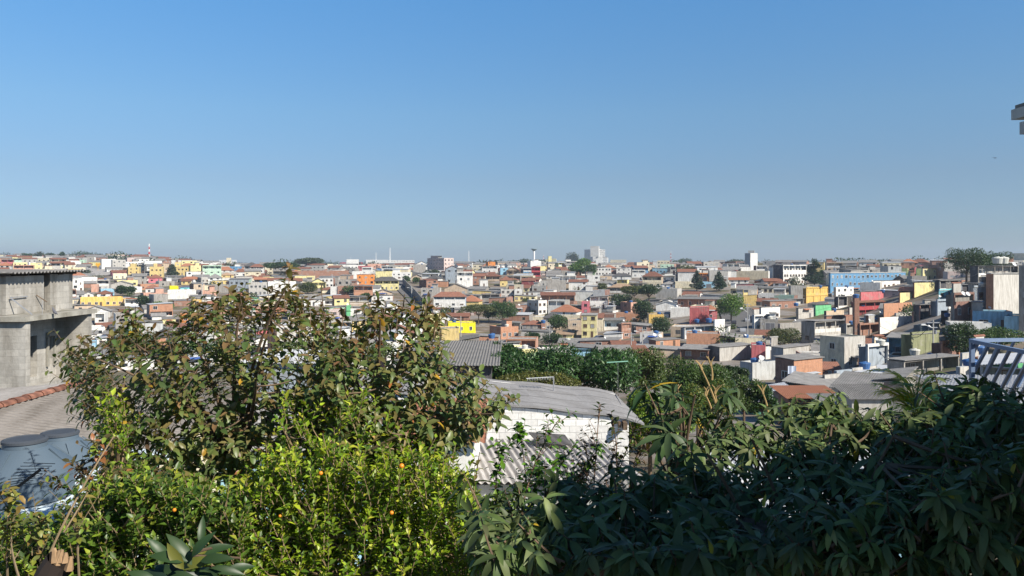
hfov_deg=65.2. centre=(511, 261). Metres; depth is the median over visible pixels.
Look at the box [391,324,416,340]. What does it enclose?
house
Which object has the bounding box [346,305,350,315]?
house
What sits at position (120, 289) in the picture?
tree
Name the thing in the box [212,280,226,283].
house
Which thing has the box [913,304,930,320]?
house
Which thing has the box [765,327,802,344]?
tree
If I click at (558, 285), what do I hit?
house
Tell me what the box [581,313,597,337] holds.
house
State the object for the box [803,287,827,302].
house
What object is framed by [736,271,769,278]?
house
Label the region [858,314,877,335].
house
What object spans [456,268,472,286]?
house
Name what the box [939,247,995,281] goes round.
tree
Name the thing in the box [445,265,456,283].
house
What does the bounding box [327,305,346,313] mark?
house
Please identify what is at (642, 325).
house
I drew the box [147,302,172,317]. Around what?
house
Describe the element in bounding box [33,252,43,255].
tree
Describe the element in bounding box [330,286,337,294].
house
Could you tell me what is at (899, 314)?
house
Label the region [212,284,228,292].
house
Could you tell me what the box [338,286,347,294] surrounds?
house
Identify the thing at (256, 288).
house
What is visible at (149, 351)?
tree
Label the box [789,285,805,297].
house
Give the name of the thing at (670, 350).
house
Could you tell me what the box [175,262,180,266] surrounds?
house
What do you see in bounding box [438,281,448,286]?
house
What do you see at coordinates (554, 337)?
tree
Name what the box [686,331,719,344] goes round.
house
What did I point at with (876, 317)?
house
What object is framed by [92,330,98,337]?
house
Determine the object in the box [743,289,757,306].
house
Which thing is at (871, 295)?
house
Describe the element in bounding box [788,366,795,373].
hanging sheet
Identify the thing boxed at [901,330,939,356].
house
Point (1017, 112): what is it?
neighbour house
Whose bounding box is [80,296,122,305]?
house
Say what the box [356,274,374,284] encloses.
house
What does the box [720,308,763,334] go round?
street
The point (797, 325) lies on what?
house
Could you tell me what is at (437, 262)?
apartment building
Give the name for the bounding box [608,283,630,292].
house
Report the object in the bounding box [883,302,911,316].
house
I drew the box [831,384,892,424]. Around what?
house
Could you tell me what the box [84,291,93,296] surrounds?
house
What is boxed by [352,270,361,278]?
house
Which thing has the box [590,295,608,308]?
house
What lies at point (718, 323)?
house
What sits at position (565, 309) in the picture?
house
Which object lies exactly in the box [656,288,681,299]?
house
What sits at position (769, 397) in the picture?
tree
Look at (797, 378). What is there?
house
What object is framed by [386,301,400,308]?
house
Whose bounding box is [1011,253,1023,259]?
house
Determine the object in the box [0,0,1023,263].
sky
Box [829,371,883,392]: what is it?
house
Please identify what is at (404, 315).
house
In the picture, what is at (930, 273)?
house
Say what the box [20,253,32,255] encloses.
tree
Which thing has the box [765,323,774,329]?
garage door
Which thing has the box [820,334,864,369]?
house
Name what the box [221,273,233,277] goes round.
house
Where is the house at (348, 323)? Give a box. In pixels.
[316,313,351,332]
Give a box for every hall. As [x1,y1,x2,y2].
[346,259,358,263]
[366,260,387,263]
[728,277,749,283]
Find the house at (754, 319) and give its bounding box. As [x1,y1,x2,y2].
[750,308,768,328]
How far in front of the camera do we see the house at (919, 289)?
251.03 m
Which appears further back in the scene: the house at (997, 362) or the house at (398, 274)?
the house at (398, 274)
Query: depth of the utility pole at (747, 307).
218.90 m
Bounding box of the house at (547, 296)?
[540,292,575,302]
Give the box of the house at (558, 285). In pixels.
[547,280,565,291]
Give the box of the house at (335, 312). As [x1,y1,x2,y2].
[324,309,342,319]
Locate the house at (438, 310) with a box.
[423,307,441,337]
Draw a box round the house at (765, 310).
[759,306,780,317]
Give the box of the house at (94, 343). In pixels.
[92,340,96,346]
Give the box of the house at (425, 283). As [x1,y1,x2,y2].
[419,279,437,287]
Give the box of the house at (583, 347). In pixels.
[569,342,598,355]
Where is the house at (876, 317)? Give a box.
[864,314,882,321]
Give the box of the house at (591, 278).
[587,272,599,284]
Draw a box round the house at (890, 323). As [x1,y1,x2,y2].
[878,316,911,333]
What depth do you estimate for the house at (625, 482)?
18.97 m
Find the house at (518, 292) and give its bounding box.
[514,289,521,295]
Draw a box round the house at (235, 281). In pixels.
[229,278,250,291]
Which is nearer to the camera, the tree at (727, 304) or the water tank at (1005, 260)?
the water tank at (1005, 260)
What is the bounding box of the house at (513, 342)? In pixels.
[502,340,520,344]
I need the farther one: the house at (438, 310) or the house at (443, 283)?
the house at (443, 283)
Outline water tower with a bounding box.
[531,248,536,260]
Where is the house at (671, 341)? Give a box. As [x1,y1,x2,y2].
[649,337,680,345]
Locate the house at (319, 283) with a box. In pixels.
[311,279,326,287]
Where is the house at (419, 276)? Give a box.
[411,274,421,280]
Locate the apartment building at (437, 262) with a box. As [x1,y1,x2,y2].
[427,256,453,269]
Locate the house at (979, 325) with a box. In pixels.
[945,321,991,338]
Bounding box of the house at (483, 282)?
[479,279,487,285]
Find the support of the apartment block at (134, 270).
on the ground
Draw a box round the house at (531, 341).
[506,336,537,347]
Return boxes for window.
[781,370,787,378]
[829,342,834,349]
[848,357,851,365]
[996,370,1007,374]
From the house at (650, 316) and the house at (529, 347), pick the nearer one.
the house at (529, 347)
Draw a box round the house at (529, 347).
[503,345,536,352]
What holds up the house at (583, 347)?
on the ground
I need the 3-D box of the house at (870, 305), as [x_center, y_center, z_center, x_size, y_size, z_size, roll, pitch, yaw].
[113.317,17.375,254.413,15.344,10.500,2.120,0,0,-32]
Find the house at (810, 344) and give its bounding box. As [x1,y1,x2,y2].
[803,342,819,350]
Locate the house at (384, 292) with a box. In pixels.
[374,289,392,294]
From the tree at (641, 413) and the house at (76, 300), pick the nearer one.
the tree at (641, 413)
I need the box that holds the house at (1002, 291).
[986,273,1018,313]
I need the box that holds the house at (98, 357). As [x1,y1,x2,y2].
[92,350,113,367]
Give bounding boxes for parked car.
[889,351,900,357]
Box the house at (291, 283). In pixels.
[268,281,295,294]
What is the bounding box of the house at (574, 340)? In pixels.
[557,338,583,347]
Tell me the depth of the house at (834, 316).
254.87 m
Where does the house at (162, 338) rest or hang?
on the ground
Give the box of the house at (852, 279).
[829,272,905,294]
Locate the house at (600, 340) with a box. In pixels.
[579,337,621,344]
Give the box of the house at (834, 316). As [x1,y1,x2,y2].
[823,315,844,318]
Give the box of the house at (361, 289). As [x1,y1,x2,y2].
[354,285,372,295]
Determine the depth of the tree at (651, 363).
55.53 m
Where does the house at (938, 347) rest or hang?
on the ground
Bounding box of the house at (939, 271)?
[936,259,965,278]
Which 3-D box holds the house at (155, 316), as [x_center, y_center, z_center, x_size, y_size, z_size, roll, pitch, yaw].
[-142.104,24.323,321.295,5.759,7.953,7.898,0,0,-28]
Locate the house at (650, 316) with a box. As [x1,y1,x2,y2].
[647,313,663,322]
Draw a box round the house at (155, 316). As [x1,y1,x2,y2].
[150,312,166,319]
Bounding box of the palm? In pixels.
[859,368,953,416]
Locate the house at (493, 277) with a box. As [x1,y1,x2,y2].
[486,273,500,280]
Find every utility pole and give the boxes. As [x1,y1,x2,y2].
[634,328,645,343]
[740,303,750,333]
[921,320,939,342]
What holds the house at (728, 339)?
on the ground
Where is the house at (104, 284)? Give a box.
[97,279,110,288]
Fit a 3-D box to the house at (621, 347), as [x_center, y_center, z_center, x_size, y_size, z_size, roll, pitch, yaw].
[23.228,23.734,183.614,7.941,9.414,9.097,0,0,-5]
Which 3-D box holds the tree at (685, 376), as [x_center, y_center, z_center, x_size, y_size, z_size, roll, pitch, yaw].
[11.645,9.197,50.036,4.939,6.377,3.053,0,0,0]
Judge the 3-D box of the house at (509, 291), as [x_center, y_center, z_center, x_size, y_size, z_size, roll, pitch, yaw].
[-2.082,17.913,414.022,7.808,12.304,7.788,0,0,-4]
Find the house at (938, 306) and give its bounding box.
[931,299,947,315]
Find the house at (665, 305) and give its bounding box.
[655,300,679,310]
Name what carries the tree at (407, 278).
on the ground
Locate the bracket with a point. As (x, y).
(19, 304)
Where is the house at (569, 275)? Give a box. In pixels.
[556,272,575,281]
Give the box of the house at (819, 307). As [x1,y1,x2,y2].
[811,304,830,315]
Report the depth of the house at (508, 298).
390.01 m
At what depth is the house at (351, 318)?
277.71 m
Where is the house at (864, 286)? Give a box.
[860,282,881,291]
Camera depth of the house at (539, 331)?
266.97 m
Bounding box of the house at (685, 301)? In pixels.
[677,296,720,306]
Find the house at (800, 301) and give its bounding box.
[785,298,804,305]
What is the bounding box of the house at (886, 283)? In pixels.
[872,280,899,287]
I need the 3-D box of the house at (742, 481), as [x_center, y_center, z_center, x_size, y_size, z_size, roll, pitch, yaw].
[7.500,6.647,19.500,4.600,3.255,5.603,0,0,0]
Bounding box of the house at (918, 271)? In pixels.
[916,268,920,275]
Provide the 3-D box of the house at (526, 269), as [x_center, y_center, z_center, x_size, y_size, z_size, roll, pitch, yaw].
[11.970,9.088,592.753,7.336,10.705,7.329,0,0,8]
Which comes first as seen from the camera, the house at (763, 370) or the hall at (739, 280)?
the house at (763, 370)
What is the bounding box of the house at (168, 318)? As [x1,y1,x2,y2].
[161,316,175,323]
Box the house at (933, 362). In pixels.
[884,353,959,374]
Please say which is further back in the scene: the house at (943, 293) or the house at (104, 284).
the house at (104, 284)
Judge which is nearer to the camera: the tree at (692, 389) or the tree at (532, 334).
the tree at (692, 389)
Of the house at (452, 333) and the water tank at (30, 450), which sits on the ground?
the house at (452, 333)
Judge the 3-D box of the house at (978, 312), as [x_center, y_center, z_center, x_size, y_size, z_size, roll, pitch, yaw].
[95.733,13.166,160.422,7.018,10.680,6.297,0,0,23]
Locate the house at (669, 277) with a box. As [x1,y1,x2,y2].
[663,275,674,281]
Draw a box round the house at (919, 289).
[913,282,933,297]
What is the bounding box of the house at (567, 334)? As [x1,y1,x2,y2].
[556,330,576,337]
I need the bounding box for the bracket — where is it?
[10,296,32,314]
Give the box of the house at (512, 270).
[507,267,520,274]
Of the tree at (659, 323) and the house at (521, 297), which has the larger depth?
the house at (521, 297)
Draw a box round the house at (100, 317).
[95,311,107,322]
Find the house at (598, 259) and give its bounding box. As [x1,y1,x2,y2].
[596,255,601,264]
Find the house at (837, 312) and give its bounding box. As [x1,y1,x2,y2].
[824,310,843,314]
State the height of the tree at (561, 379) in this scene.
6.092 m
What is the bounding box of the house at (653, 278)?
[642,272,662,285]
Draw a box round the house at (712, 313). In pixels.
[708,305,716,319]
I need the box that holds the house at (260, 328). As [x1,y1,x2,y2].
[247,325,266,335]
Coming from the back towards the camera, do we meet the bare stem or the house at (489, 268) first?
the house at (489, 268)
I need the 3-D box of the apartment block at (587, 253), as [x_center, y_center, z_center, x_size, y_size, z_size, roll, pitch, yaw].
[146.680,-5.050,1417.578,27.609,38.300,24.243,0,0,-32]
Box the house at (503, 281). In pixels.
[500,276,511,285]
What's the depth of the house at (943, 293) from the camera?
222.00 m
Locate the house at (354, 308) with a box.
[351,306,369,315]
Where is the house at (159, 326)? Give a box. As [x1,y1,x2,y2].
[136,320,163,343]
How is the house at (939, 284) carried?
on the ground
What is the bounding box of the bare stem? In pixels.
[49,436,113,552]
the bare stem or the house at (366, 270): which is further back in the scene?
the house at (366, 270)
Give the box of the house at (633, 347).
[630,345,648,355]
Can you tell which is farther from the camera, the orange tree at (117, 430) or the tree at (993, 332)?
the tree at (993, 332)
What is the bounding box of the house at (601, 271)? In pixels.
[595,267,610,275]
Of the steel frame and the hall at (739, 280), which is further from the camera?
the hall at (739, 280)
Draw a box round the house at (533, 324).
[521,320,540,328]
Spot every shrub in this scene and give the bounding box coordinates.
[0,477,100,575]
[39,433,132,544]
[485,408,606,510]
[569,401,652,575]
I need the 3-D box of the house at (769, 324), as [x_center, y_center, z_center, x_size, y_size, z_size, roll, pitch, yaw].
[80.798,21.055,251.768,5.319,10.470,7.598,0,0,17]
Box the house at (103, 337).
[94,334,106,344]
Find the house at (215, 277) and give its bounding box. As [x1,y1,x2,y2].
[208,274,222,283]
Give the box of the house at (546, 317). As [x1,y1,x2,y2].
[543,312,560,329]
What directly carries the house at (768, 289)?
on the ground
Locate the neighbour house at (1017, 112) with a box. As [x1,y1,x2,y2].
[1011,103,1023,134]
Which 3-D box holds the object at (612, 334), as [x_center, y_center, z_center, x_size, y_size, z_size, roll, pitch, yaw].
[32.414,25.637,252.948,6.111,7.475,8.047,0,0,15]
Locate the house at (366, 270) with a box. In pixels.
[362,267,372,273]
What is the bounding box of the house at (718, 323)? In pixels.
[714,319,724,331]
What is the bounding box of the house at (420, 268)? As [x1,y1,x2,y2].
[413,264,425,272]
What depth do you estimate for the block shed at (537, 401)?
25.00 m
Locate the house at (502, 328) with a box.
[490,318,517,338]
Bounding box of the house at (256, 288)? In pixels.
[249,282,267,295]
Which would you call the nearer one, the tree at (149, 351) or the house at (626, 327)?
the tree at (149, 351)
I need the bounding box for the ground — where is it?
[70,263,1023,574]
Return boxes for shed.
[84,281,96,287]
[91,284,98,291]
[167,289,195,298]
[172,299,192,305]
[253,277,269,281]
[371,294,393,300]
[397,372,643,463]
[476,439,641,510]
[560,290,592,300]
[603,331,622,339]
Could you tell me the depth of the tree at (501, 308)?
327.87 m
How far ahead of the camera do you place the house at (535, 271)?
561.69 m
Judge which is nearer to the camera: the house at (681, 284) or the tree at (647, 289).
the tree at (647, 289)
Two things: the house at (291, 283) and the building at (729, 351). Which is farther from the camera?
the house at (291, 283)
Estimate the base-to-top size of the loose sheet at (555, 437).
0.170 m
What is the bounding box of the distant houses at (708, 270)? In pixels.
[0,253,1023,369]
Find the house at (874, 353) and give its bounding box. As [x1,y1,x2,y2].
[859,342,888,365]
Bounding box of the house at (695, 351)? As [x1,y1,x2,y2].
[679,344,709,359]
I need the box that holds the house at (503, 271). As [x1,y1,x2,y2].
[500,268,507,274]
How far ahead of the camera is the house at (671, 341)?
215.37 m
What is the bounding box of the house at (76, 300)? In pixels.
[73,297,79,303]
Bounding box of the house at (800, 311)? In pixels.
[796,307,813,318]
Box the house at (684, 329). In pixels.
[681,325,713,338]
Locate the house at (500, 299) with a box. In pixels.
[489,296,509,302]
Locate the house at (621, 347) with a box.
[593,345,633,352]
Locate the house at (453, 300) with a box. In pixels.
[433,292,466,311]
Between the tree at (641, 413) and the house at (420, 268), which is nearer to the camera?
the tree at (641, 413)
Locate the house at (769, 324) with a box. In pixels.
[760,312,777,329]
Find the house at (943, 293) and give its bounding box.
[938,282,951,298]
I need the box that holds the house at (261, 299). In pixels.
[258,298,278,306]
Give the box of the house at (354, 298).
[349,295,371,301]
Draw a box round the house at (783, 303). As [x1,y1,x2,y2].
[762,299,795,308]
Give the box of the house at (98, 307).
[88,305,112,317]
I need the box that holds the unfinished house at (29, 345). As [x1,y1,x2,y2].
[0,269,96,389]
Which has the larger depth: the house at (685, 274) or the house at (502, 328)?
the house at (685, 274)
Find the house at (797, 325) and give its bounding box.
[778,322,800,337]
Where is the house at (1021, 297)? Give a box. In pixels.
[1019,265,1023,334]
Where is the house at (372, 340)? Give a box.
[345,337,382,368]
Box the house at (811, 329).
[801,319,844,343]
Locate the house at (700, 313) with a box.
[689,306,708,323]
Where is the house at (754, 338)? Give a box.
[735,335,765,344]
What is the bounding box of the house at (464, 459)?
[397,398,487,538]
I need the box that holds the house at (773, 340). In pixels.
[766,336,777,358]
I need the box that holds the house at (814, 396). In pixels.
[806,393,907,420]
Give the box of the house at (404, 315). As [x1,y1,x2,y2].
[393,310,422,331]
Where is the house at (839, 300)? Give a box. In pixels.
[834,296,847,308]
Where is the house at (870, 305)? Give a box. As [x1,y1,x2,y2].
[851,300,885,315]
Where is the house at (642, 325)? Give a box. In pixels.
[635,323,652,333]
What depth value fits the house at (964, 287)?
215.53 m
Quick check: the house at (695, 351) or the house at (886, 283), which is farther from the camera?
the house at (886, 283)
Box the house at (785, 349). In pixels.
[770,343,809,359]
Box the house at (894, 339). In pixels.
[885,332,909,359]
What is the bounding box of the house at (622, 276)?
[612,273,630,279]
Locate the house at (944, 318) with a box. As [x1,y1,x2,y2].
[941,307,950,323]
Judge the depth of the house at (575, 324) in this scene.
280.85 m
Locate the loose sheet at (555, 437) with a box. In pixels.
[528,432,571,445]
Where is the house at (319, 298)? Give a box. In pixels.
[303,296,325,305]
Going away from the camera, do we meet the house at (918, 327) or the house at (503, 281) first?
the house at (918, 327)
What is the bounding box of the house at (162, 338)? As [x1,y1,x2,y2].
[154,328,174,343]
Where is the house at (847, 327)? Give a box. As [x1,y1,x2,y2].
[841,315,852,334]
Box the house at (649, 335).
[640,331,662,343]
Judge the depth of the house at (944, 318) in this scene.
170.87 m
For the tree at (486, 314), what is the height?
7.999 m
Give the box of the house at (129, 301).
[125,297,138,305]
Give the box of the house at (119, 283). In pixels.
[111,281,133,288]
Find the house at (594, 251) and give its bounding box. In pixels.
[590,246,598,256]
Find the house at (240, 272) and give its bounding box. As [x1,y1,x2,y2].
[236,269,244,275]
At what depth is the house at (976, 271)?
235.92 m
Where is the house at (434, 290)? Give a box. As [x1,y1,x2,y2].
[421,284,440,297]
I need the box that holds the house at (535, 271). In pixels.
[531,267,539,276]
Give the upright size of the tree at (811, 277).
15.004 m
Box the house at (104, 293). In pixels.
[96,290,112,296]
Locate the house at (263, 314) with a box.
[259,313,281,323]
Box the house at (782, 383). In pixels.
[745,382,786,414]
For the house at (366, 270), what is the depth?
610.45 m
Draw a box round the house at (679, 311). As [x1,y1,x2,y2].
[670,307,689,317]
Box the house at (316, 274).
[292,270,348,278]
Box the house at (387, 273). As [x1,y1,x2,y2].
[376,270,392,277]
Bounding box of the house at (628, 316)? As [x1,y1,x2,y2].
[616,312,637,321]
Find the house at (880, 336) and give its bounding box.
[869,333,889,342]
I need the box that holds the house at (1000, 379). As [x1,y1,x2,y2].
[914,374,1023,448]
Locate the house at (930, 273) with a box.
[921,268,935,279]
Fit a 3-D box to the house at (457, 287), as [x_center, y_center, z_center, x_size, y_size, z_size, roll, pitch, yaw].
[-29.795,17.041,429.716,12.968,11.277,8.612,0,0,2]
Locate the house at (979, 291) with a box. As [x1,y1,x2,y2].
[973,275,985,308]
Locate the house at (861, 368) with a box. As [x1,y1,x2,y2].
[850,365,876,370]
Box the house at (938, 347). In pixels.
[931,340,959,356]
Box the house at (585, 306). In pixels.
[582,301,589,312]
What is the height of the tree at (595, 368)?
8.101 m
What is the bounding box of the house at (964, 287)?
[961,284,967,291]
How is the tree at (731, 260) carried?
on the ground
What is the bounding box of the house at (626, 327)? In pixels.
[618,322,630,338]
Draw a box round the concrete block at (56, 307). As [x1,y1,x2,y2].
[49,305,60,310]
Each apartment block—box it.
[128,267,140,273]
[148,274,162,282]
[150,263,163,276]
[174,267,188,275]
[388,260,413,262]
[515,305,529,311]
[527,299,546,314]
[584,248,604,261]
[610,260,625,262]
[616,267,631,274]
[745,253,757,269]
[773,265,805,283]
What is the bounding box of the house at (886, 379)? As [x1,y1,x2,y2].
[873,366,917,395]
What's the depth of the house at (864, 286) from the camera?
347.33 m
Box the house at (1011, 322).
[1004,313,1018,333]
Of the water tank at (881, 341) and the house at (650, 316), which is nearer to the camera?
the water tank at (881, 341)
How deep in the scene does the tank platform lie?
9.64 m
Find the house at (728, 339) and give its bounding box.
[720,332,741,342]
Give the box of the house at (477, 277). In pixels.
[473,273,485,284]
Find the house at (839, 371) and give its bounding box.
[834,369,851,374]
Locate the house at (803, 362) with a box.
[774,353,823,383]
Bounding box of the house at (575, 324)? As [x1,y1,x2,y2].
[568,318,581,334]
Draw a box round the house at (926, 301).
[921,299,935,303]
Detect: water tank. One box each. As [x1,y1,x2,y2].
[0,434,76,508]
[40,428,101,474]
[488,334,494,338]
[750,357,758,362]
[859,361,870,369]
[876,339,885,344]
[909,348,920,355]
[962,358,977,365]
[978,282,985,286]
[978,345,984,353]
[991,256,1002,263]
[1001,256,1008,263]
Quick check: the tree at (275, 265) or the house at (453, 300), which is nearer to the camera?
the house at (453, 300)
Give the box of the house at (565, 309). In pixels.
[550,304,581,314]
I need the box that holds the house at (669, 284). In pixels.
[662,281,674,287]
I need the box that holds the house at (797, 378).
[781,371,836,388]
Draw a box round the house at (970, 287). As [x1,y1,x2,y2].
[968,282,978,291]
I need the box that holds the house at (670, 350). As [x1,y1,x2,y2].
[636,344,680,356]
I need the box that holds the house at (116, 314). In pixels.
[114,305,142,337]
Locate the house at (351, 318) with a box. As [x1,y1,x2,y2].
[348,316,378,331]
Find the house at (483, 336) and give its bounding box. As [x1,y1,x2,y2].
[478,333,500,340]
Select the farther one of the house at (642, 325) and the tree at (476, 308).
the tree at (476, 308)
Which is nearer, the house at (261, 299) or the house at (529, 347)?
the house at (529, 347)
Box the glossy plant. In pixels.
[127,516,255,575]
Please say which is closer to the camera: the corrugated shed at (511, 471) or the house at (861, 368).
the corrugated shed at (511, 471)
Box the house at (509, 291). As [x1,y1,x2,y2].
[500,285,513,298]
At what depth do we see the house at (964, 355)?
98.73 m
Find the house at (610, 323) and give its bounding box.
[603,318,624,329]
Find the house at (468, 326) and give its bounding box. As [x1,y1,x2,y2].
[447,321,475,332]
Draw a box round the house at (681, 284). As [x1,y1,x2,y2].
[675,281,689,287]
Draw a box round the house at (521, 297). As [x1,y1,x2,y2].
[514,294,537,300]
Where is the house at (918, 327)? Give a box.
[914,323,940,331]
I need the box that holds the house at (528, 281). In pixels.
[521,278,535,284]
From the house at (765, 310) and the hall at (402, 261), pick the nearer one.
the house at (765, 310)
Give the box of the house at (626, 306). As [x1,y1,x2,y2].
[620,301,635,311]
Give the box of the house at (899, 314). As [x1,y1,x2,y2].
[894,312,910,316]
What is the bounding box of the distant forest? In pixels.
[0,250,945,265]
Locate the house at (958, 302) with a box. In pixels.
[946,282,973,320]
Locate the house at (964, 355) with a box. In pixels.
[960,334,987,365]
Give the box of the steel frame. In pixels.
[969,338,1023,406]
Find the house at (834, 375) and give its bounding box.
[822,373,839,378]
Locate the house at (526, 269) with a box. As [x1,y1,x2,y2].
[523,267,530,272]
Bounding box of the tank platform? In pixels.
[0,449,168,556]
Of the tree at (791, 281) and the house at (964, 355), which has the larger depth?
the tree at (791, 281)
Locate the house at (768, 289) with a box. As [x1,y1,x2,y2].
[758,286,788,293]
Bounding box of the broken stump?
[34,548,73,575]
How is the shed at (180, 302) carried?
on the ground
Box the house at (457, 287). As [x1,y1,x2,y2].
[444,283,467,293]
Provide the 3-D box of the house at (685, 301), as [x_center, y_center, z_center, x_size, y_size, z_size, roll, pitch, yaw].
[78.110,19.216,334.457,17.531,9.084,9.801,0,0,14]
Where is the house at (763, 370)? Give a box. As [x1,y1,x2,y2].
[740,359,774,380]
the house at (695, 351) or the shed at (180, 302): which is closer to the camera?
the house at (695, 351)
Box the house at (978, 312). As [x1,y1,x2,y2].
[969,300,1012,327]
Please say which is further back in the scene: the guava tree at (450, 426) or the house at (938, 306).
the house at (938, 306)
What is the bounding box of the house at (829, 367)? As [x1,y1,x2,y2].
[822,361,841,374]
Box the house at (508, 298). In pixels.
[506,296,512,303]
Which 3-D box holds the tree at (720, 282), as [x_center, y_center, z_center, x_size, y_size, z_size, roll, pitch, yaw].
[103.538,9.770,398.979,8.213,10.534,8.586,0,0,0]
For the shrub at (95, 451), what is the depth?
5.81 m
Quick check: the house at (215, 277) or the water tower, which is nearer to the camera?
the house at (215, 277)
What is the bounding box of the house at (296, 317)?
[287,309,311,319]
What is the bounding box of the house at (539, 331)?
[521,328,552,339]
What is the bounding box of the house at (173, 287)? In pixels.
[169,286,177,289]
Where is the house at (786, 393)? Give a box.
[769,385,834,421]
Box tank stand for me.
[853,298,858,334]
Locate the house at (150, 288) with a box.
[145,284,159,291]
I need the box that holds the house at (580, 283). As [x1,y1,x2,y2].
[568,279,588,289]
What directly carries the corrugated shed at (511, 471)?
on the ground
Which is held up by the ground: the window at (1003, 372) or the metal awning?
the metal awning
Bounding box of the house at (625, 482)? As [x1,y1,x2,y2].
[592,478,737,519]
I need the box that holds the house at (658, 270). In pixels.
[652,267,666,273]
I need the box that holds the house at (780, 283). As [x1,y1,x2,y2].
[773,281,788,285]
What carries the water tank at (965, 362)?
on the house at (962, 370)
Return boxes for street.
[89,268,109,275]
[398,280,431,314]
[432,334,520,340]
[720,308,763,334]
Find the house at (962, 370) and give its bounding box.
[956,366,979,374]
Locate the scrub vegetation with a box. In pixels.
[42,268,1018,350]
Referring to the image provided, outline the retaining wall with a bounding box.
[403,278,421,304]
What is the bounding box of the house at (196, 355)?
[175,327,212,367]
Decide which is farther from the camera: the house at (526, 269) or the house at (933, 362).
the house at (526, 269)
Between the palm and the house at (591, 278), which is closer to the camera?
the palm
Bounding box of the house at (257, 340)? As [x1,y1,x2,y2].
[237,334,266,360]
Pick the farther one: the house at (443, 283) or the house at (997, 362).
the house at (443, 283)
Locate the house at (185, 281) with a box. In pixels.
[181,279,191,284]
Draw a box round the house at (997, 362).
[978,353,1023,374]
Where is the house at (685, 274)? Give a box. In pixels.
[677,269,696,283]
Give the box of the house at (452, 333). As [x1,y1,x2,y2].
[440,326,458,340]
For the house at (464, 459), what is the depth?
18.50 m
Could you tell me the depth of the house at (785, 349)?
180.07 m
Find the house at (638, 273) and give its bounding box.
[632,270,644,277]
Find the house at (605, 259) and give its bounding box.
[593,257,607,262]
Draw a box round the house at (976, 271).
[970,265,1017,282]
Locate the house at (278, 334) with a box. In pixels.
[267,325,313,348]
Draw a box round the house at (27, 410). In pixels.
[0,377,231,513]
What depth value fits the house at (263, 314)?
313.95 m
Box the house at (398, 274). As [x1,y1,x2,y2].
[392,269,411,279]
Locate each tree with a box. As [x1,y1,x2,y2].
[0,452,266,575]
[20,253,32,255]
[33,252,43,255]
[45,261,370,509]
[88,376,143,478]
[113,285,135,296]
[114,329,160,372]
[135,295,149,304]
[164,264,179,274]
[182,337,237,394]
[214,425,486,575]
[262,261,300,275]
[269,338,396,362]
[271,383,421,571]
[292,291,520,544]
[293,257,324,263]
[297,281,317,292]
[342,285,353,293]
[402,275,410,281]
[412,277,419,281]
[424,269,440,273]
[445,371,1023,575]
[455,489,535,575]
[460,303,495,323]
[483,311,497,321]
[489,301,518,319]
[491,340,644,395]
[493,341,522,359]
[496,369,581,385]
[518,258,531,262]
[524,331,540,340]
[539,332,562,345]
[547,314,567,329]
[566,251,578,260]
[567,258,590,272]
[584,264,597,273]
[597,283,607,288]
[607,294,632,305]
[619,285,644,301]
[621,345,667,446]
[626,356,768,500]
[626,389,695,474]
[631,299,654,322]
[637,284,661,302]
[637,354,704,390]
[646,388,712,462]
[649,316,669,331]
[662,358,739,439]
[669,377,740,434]
[677,264,694,268]
[689,270,703,290]
[712,271,727,290]
[715,293,746,320]
[718,365,750,386]
[727,259,744,261]
[727,374,769,422]
[745,384,778,417]
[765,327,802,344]
[787,276,800,284]
[801,258,824,284]
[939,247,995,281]
[940,321,978,352]
[974,325,1023,347]
[985,250,1013,264]
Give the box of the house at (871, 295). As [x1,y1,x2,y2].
[860,292,883,299]
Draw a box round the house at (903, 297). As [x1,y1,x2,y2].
[899,292,912,302]
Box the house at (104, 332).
[102,330,113,337]
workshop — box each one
[393,340,501,378]
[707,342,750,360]
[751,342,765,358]
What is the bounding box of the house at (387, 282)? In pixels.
[374,277,398,289]
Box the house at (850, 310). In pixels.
[848,307,852,314]
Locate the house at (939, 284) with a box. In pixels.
[934,279,959,291]
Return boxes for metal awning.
[854,364,886,372]
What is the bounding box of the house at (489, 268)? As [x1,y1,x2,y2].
[482,265,497,272]
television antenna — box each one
[1,462,54,489]
[526,376,553,390]
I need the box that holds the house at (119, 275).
[112,273,126,278]

